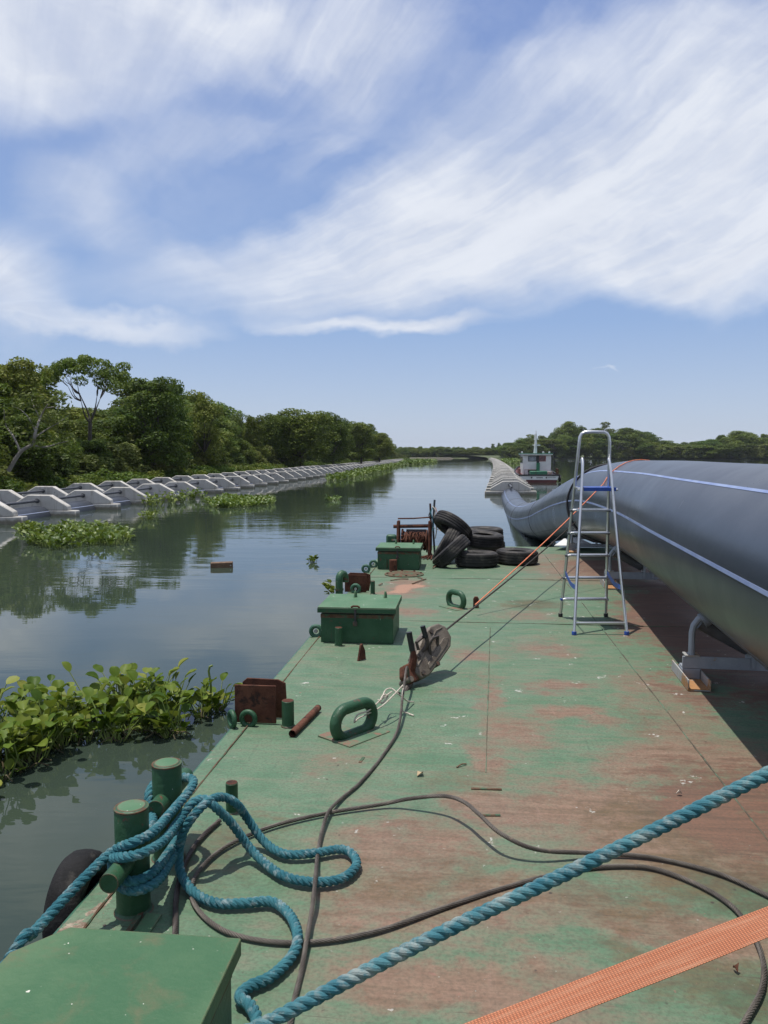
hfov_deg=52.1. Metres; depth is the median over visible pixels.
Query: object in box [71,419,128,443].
broadleaf tree
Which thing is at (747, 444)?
slender tree
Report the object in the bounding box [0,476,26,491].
riverside bush
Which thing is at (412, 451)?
broadleaf tree
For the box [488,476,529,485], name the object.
concrete collar
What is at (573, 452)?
broadleaf tree
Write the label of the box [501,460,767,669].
discharge pipe
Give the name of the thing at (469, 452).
broadleaf tree
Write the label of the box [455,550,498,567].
tyre
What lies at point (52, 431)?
broadleaf tree
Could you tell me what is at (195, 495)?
water hyacinth
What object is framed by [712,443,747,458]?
broadleaf tree
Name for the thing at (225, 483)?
concrete collar
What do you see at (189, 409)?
broadleaf tree
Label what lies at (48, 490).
concrete collar
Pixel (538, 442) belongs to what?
slender tree
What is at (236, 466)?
riverside bush
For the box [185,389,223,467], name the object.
broadleaf tree
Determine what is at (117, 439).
broadleaf tree
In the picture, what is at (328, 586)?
plant sprig
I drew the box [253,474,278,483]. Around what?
concrete collar
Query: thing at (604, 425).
slender tree
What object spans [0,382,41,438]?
spreading tree
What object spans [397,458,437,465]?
water hyacinth
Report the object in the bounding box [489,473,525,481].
concrete collar
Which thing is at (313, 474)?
concrete collar
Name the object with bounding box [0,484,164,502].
floating pipe
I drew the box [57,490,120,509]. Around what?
concrete collar
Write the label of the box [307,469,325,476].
concrete collar
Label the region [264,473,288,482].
concrete collar
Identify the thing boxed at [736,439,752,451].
broadleaf tree
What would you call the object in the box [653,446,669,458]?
riverside shrub
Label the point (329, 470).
concrete collar
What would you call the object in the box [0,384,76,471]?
bare tree
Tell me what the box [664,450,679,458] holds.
riverside shrub
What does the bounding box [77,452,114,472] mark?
riverside shrub
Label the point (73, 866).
tyre
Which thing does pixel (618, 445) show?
slender tree
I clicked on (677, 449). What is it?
slender tree
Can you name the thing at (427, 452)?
broadleaf tree
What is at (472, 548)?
tyre
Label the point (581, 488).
step ladder
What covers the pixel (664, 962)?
lashing strap
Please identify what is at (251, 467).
riverside bush
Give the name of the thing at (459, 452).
broadleaf tree
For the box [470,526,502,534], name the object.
tyre
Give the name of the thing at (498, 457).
river bank
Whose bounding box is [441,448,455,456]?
broadleaf tree
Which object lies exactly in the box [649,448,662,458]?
riverside shrub
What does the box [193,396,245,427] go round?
broadleaf tree
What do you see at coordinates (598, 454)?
riverside shrub
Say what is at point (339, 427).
broadleaf tree
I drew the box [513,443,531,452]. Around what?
broadleaf tree
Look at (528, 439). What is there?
broadleaf tree
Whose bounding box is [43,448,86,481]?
riverside shrub
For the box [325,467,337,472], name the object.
concrete collar
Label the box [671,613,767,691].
pipe saddle
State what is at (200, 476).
concrete collar
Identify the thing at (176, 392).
broadleaf tree
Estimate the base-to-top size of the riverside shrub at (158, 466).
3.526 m
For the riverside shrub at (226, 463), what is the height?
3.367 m
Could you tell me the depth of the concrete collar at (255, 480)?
62.75 m
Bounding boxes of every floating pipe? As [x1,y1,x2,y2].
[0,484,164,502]
[14,480,275,518]
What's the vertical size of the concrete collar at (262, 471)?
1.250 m
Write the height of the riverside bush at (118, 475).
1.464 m
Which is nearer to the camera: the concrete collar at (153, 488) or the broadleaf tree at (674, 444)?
the concrete collar at (153, 488)
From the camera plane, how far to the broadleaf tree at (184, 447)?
74.65 m
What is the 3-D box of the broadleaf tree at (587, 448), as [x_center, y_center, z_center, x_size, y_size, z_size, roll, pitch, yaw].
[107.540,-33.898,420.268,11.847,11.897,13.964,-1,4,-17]
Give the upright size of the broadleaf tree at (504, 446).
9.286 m
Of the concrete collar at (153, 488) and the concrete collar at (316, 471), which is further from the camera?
the concrete collar at (316, 471)
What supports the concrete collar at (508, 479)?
in the river water
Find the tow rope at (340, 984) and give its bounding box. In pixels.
[245,766,767,1023]
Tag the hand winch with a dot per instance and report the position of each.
(424, 536)
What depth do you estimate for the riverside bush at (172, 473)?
70.17 m
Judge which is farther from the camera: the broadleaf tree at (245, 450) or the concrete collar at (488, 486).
the broadleaf tree at (245, 450)
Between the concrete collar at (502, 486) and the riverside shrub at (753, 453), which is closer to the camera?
the concrete collar at (502, 486)
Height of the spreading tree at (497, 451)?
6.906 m
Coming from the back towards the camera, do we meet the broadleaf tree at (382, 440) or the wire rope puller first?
the broadleaf tree at (382, 440)
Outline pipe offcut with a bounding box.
[289,705,320,737]
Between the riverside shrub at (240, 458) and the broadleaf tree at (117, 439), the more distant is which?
the riverside shrub at (240, 458)
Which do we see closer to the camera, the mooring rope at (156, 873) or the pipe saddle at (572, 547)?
the mooring rope at (156, 873)
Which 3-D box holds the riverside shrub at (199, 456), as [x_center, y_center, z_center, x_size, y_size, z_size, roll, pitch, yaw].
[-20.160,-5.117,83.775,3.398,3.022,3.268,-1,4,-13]
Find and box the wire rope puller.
[398,624,450,693]
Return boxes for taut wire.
[447,521,575,629]
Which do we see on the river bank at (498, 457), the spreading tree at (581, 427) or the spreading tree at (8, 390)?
the spreading tree at (581, 427)
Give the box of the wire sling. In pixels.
[566,463,607,543]
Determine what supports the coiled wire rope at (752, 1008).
on the work barge
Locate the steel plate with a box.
[554,537,590,546]
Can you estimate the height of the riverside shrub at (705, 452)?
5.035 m
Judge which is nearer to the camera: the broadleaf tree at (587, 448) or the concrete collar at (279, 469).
the concrete collar at (279, 469)
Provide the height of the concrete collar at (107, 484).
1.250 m
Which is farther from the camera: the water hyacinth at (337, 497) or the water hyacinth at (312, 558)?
the water hyacinth at (337, 497)
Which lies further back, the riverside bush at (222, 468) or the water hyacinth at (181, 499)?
the riverside bush at (222, 468)
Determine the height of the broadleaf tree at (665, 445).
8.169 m
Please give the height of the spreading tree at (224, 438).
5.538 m
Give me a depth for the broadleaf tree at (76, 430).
64.74 m
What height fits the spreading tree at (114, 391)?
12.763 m
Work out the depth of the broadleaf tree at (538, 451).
417.70 m
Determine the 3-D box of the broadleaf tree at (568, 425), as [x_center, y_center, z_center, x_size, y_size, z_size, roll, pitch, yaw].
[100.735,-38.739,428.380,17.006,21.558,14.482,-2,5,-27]
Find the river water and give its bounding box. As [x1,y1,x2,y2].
[0,458,767,961]
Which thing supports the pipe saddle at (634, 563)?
on the work barge
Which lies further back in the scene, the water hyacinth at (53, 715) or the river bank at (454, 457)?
the river bank at (454, 457)
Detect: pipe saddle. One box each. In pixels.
[565,530,612,552]
[600,546,658,589]
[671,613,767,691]
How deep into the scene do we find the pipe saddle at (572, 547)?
13.02 m
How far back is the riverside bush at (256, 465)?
99.69 m
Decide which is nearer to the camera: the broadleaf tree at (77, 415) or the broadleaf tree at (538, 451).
the broadleaf tree at (77, 415)
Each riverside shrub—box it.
[0,444,43,483]
[0,463,13,482]
[23,451,59,475]
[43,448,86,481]
[69,453,108,475]
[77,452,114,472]
[91,440,135,473]
[116,442,152,472]
[136,449,171,474]
[190,451,208,466]
[213,452,232,467]
[224,446,235,464]
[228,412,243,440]
[232,453,247,465]
[243,455,254,464]
[252,449,268,464]
[265,445,279,464]
[306,455,315,461]
[309,452,320,461]
[503,446,515,457]
[508,449,523,458]
[538,445,553,456]
[591,450,605,457]
[605,447,616,458]
[612,447,627,458]
[624,446,636,458]
[636,450,650,458]
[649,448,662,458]
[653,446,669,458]
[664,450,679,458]
[678,449,692,458]
[687,449,699,458]
[695,449,715,458]
[715,447,728,458]
[723,446,741,458]
[744,448,762,458]
[750,446,765,457]
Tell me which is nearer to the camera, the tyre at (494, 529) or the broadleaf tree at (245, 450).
the tyre at (494, 529)
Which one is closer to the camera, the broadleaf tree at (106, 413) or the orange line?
the orange line
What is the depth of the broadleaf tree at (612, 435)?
420.28 m
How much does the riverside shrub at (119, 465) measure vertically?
3.727 m
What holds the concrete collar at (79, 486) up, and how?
in the river water
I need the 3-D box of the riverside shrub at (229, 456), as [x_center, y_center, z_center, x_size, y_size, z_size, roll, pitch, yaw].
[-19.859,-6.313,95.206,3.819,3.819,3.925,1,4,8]
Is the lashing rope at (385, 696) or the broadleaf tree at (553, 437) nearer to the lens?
the lashing rope at (385, 696)
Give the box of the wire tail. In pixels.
[172,818,221,933]
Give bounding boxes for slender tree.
[531,441,554,451]
[542,439,560,457]
[600,422,614,432]
[607,440,634,452]
[666,446,684,454]
[724,443,755,458]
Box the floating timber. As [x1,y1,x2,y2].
[210,561,232,567]
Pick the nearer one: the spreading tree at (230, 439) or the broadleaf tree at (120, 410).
the broadleaf tree at (120, 410)
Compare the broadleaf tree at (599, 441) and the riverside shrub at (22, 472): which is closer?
the riverside shrub at (22, 472)
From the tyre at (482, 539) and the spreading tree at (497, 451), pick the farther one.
the spreading tree at (497, 451)
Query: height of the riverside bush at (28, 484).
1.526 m
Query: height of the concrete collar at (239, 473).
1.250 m
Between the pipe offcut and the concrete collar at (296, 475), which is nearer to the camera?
the pipe offcut
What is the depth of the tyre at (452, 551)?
11.06 m
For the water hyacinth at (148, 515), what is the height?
0.421 m
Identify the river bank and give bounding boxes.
[410,456,485,457]
[476,455,767,459]
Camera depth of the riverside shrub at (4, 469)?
47.03 m
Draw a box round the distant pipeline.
[410,457,452,458]
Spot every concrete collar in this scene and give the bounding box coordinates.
[0,490,23,506]
[0,502,27,524]
[4,495,79,515]
[16,486,67,496]
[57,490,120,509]
[59,483,104,492]
[96,481,131,488]
[103,487,146,503]
[126,479,153,486]
[135,483,180,499]
[150,477,175,483]
[165,482,203,495]
[172,476,193,481]
[187,479,223,492]
[190,475,210,478]
[207,474,224,477]
[207,478,239,489]
[221,472,238,476]
[225,476,254,487]
[234,471,250,475]
[240,475,267,485]
[246,470,260,474]
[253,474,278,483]
[256,470,269,473]
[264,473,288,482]
[265,469,277,472]
[274,468,285,471]
[274,471,297,480]
[284,471,305,479]
[292,470,312,478]
[303,470,319,477]
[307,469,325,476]
[313,468,328,474]
[322,468,334,473]
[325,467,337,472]
[485,481,536,494]
[486,478,533,490]
[487,477,531,487]
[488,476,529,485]
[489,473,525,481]
[489,475,527,483]
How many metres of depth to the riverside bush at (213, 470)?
78.94 m
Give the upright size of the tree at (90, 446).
3.677 m
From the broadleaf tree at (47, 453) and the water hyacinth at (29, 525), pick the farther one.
the broadleaf tree at (47, 453)
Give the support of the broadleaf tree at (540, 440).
on the river bank at (498, 457)
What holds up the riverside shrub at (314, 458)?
on the left river bank
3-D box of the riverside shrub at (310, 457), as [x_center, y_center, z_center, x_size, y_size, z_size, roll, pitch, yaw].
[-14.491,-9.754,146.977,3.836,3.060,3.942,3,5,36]
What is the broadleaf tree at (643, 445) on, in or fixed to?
on the river bank at (498, 457)
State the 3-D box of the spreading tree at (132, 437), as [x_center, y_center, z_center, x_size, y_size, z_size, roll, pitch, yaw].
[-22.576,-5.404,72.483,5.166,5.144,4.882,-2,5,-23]
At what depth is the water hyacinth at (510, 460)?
238.37 m
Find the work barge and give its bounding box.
[0,534,767,1023]
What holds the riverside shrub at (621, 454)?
on the river bank at (498, 457)
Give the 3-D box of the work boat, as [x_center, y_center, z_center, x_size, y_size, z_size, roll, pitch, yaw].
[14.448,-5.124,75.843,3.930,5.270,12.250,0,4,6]
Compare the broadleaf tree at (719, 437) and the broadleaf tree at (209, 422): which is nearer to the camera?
the broadleaf tree at (209, 422)
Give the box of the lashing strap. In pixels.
[464,906,767,1023]
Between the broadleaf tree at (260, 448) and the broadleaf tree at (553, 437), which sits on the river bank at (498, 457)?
the broadleaf tree at (553, 437)
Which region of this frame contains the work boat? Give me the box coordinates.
[514,434,560,482]
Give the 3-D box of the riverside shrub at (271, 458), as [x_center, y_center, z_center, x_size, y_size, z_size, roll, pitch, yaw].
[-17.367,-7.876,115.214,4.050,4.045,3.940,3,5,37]
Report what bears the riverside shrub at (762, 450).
on the river bank at (498, 457)
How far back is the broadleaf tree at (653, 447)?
412.29 m
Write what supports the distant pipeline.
on the river water
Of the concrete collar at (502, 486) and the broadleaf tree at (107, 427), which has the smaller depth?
the concrete collar at (502, 486)
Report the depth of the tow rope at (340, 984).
2.03 m
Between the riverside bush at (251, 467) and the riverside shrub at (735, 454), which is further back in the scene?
the riverside shrub at (735, 454)
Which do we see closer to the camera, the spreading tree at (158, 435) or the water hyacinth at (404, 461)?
the spreading tree at (158, 435)
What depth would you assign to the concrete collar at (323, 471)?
93.48 m
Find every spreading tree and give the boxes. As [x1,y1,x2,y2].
[0,356,61,433]
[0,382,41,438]
[30,372,70,417]
[62,407,105,420]
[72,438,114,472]
[105,382,183,406]
[110,376,193,470]
[118,425,150,463]
[186,430,217,468]
[197,427,229,461]
[222,431,239,464]
[226,437,242,459]
[242,415,268,459]
[342,421,378,463]
[435,447,443,456]
[492,448,498,455]
[572,425,586,431]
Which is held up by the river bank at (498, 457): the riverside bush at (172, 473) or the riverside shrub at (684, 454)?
the riverside shrub at (684, 454)
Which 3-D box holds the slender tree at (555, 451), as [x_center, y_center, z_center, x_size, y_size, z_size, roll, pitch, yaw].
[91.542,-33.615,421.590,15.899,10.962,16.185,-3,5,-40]
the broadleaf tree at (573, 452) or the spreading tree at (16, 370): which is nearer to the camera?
the spreading tree at (16, 370)
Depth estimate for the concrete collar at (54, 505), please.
32.04 m
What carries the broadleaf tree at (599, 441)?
on the river bank at (498, 457)
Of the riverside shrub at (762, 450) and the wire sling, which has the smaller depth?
the wire sling
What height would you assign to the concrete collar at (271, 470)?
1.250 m
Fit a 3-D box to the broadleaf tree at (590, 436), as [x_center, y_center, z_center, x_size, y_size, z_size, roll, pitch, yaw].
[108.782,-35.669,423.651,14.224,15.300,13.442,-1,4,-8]
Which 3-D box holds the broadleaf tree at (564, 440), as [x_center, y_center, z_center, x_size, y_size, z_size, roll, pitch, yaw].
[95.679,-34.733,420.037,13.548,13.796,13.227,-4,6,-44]
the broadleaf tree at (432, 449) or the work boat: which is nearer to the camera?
the work boat
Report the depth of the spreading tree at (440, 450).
524.55 m
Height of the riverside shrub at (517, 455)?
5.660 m
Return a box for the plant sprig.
[321,579,334,594]
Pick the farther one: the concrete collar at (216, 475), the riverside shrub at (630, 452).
the riverside shrub at (630, 452)
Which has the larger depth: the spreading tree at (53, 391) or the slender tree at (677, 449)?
the slender tree at (677, 449)
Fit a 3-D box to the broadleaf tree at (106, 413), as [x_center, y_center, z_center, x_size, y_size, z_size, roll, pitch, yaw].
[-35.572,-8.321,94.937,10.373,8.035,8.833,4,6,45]
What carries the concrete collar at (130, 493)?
in the river water
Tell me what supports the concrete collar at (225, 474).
in the river water
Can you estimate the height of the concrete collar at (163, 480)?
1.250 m
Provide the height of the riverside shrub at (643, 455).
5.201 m
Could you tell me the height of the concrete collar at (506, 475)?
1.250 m
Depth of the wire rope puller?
5.54 m
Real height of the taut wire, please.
0.316 m
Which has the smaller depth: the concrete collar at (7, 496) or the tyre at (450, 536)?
the tyre at (450, 536)
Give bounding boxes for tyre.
[42,849,106,937]
[432,534,469,567]
[433,510,471,537]
[433,527,460,558]
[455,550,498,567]
[467,542,504,551]
[468,530,503,548]
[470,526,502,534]
[496,547,538,565]
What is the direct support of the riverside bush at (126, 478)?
on the left river bank
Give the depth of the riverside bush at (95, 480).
54.70 m
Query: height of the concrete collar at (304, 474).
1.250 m
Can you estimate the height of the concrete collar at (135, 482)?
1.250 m
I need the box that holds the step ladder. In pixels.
[558,430,628,634]
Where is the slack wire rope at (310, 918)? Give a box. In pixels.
[287,666,409,1023]
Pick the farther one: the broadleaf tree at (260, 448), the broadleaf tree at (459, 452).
the broadleaf tree at (459, 452)
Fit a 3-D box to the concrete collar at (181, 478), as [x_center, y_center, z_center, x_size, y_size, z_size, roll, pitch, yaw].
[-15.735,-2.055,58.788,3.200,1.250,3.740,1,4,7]
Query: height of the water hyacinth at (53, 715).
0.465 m
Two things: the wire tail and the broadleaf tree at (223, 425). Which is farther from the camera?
the broadleaf tree at (223, 425)
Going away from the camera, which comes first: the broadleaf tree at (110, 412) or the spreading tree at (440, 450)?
the broadleaf tree at (110, 412)
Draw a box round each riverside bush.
[0,473,38,491]
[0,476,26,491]
[17,470,67,487]
[28,475,90,485]
[59,474,107,484]
[83,468,151,482]
[104,469,144,480]
[112,471,155,479]
[128,466,165,478]
[148,469,191,477]
[160,465,206,475]
[190,464,220,473]
[202,465,235,472]
[229,464,258,470]
[235,463,264,470]
[245,463,266,468]
[251,464,274,468]
[282,461,301,467]
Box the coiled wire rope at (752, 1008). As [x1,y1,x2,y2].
[189,794,767,1023]
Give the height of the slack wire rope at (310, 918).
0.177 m
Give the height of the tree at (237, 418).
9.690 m
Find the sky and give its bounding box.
[0,0,767,448]
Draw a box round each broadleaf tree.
[0,385,16,422]
[0,396,23,442]
[0,413,71,483]
[0,417,61,469]
[0,435,12,465]
[32,371,88,420]
[53,438,83,469]
[55,419,109,451]
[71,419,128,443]
[89,410,111,417]
[92,423,131,436]
[100,404,134,418]
[105,389,194,411]
[108,436,144,468]
[109,406,159,419]
[140,424,189,467]
[164,380,194,468]
[173,406,201,430]
[183,409,222,442]
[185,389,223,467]
[188,407,242,444]
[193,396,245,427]
[233,440,258,463]
[248,443,270,463]
[258,413,294,462]
[263,408,340,466]
[316,411,355,464]
[370,433,395,461]
[406,449,417,456]
[419,449,431,456]
[430,447,438,456]
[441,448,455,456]
[456,449,464,456]
[464,449,473,457]
[474,449,487,457]
[484,448,494,454]
[495,442,518,453]
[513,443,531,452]
[514,439,531,448]
[520,437,538,443]
[524,443,542,452]
[528,439,551,447]
[546,434,559,456]
[550,434,576,455]
[553,421,579,456]
[564,437,588,457]
[574,437,595,457]
[575,433,598,457]
[590,438,614,456]
[591,433,606,452]
[602,431,621,446]
[612,427,652,453]
[632,441,653,458]
[637,442,663,457]
[647,437,666,451]
[655,444,674,457]
[667,442,681,455]
[687,444,717,458]
[691,439,724,457]
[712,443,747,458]
[713,440,728,445]
[715,434,725,439]
[720,431,762,454]
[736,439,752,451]
[754,437,767,446]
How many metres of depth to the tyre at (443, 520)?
11.66 m
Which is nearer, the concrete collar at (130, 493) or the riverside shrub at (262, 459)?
the concrete collar at (130, 493)
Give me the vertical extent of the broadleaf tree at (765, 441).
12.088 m
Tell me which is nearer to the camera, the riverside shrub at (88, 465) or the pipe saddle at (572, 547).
the pipe saddle at (572, 547)
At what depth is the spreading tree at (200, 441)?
84.24 m
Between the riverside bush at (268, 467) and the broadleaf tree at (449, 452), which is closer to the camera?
the riverside bush at (268, 467)
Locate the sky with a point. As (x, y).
(466, 224)
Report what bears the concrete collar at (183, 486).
in the river water
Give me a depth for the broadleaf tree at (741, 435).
414.55 m
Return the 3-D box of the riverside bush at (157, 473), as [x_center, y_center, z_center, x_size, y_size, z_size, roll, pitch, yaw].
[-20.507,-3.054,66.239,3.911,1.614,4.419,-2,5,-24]
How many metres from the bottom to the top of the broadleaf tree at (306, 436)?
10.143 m
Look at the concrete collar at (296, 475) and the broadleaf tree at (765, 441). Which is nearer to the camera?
the concrete collar at (296, 475)
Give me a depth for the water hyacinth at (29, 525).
25.52 m
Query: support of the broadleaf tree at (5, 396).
on the left river bank
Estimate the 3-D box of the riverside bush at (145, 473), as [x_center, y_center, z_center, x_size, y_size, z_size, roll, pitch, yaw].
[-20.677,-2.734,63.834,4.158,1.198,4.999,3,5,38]
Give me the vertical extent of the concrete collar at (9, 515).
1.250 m
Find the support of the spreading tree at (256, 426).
on the left river bank
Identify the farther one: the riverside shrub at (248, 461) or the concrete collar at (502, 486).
the riverside shrub at (248, 461)
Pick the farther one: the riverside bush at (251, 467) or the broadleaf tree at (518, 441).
the broadleaf tree at (518, 441)
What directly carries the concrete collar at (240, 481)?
in the river water
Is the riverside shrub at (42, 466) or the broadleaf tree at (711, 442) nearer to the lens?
the riverside shrub at (42, 466)
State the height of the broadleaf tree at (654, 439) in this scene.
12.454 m
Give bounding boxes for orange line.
[475,459,644,604]
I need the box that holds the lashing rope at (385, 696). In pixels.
[353,685,413,722]
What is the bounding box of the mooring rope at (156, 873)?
[0,772,360,1021]
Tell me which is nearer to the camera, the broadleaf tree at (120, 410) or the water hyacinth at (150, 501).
the water hyacinth at (150, 501)
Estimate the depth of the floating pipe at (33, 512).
34.62 m
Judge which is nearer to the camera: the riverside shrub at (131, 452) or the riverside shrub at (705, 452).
the riverside shrub at (131, 452)
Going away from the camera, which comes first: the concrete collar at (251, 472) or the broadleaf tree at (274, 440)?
the concrete collar at (251, 472)
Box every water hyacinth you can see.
[0,658,196,785]
[11,520,45,533]
[20,519,135,549]
[137,492,176,506]
[137,509,158,520]
[159,491,185,502]
[172,665,242,719]
[180,487,208,498]
[201,492,276,507]
[306,555,318,561]
[325,461,402,480]
[325,494,341,500]
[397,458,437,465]
[500,458,519,463]
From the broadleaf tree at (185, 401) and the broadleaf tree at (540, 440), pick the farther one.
the broadleaf tree at (540, 440)
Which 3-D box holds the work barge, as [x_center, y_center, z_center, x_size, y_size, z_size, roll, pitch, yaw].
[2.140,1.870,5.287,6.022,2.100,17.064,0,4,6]
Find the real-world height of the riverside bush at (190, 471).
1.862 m
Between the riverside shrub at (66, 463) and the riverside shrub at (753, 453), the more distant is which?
the riverside shrub at (753, 453)
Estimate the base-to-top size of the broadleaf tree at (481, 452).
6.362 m
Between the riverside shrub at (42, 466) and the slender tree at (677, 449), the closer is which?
the riverside shrub at (42, 466)
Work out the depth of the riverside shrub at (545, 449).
415.65 m
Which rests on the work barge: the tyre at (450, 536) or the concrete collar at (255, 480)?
the tyre at (450, 536)
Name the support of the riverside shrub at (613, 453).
on the river bank at (498, 457)
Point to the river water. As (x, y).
(160, 594)
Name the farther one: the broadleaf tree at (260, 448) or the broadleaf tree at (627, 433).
the broadleaf tree at (627, 433)
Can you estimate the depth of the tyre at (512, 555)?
11.34 m
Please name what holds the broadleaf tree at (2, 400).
on the left river bank
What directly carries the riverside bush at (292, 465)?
on the left river bank
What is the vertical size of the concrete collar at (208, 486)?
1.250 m
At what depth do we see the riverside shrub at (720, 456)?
407.60 m
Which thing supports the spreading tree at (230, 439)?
on the left river bank
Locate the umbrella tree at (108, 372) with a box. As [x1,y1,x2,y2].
[40,354,133,440]
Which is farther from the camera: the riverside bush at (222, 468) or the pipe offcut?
the riverside bush at (222, 468)
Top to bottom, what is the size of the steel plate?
0.116 m
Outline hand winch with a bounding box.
[393,500,439,559]
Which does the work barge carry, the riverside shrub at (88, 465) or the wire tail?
the wire tail
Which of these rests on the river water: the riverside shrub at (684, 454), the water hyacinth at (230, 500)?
the water hyacinth at (230, 500)
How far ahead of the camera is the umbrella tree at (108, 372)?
61.55 m
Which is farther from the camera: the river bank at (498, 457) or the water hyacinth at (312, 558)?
the river bank at (498, 457)
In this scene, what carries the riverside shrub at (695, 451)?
on the river bank at (498, 457)
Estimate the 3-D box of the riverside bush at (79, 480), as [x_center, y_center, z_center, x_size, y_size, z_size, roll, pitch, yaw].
[-21.704,-1.900,52.501,4.700,1.181,3.910,-4,6,-42]
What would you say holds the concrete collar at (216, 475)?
in the river water
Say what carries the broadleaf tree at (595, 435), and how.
on the river bank at (498, 457)
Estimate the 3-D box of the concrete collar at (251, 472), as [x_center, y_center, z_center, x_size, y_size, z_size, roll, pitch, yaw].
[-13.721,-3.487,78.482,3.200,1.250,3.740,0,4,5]
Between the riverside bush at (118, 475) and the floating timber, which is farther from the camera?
the riverside bush at (118, 475)
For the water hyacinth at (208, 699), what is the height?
0.485 m
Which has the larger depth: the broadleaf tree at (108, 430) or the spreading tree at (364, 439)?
the spreading tree at (364, 439)
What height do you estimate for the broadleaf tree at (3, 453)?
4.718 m
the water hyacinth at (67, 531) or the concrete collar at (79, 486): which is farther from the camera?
the concrete collar at (79, 486)
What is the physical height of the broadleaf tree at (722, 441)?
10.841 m
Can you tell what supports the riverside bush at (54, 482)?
on the left river bank
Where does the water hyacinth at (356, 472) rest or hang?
on the river water
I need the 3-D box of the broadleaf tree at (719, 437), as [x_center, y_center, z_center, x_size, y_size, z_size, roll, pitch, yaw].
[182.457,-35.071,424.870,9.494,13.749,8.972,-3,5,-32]
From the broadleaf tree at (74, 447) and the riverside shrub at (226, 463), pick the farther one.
the riverside shrub at (226, 463)
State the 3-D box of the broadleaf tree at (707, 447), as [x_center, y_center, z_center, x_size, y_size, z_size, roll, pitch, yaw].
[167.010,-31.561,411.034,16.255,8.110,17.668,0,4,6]
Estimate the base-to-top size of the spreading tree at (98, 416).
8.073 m
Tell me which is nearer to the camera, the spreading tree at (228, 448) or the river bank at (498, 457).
the spreading tree at (228, 448)
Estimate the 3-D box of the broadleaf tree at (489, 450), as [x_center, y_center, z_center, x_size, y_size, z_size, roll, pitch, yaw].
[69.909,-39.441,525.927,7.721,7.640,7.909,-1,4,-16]
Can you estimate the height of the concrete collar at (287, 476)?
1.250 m
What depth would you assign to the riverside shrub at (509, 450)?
419.25 m

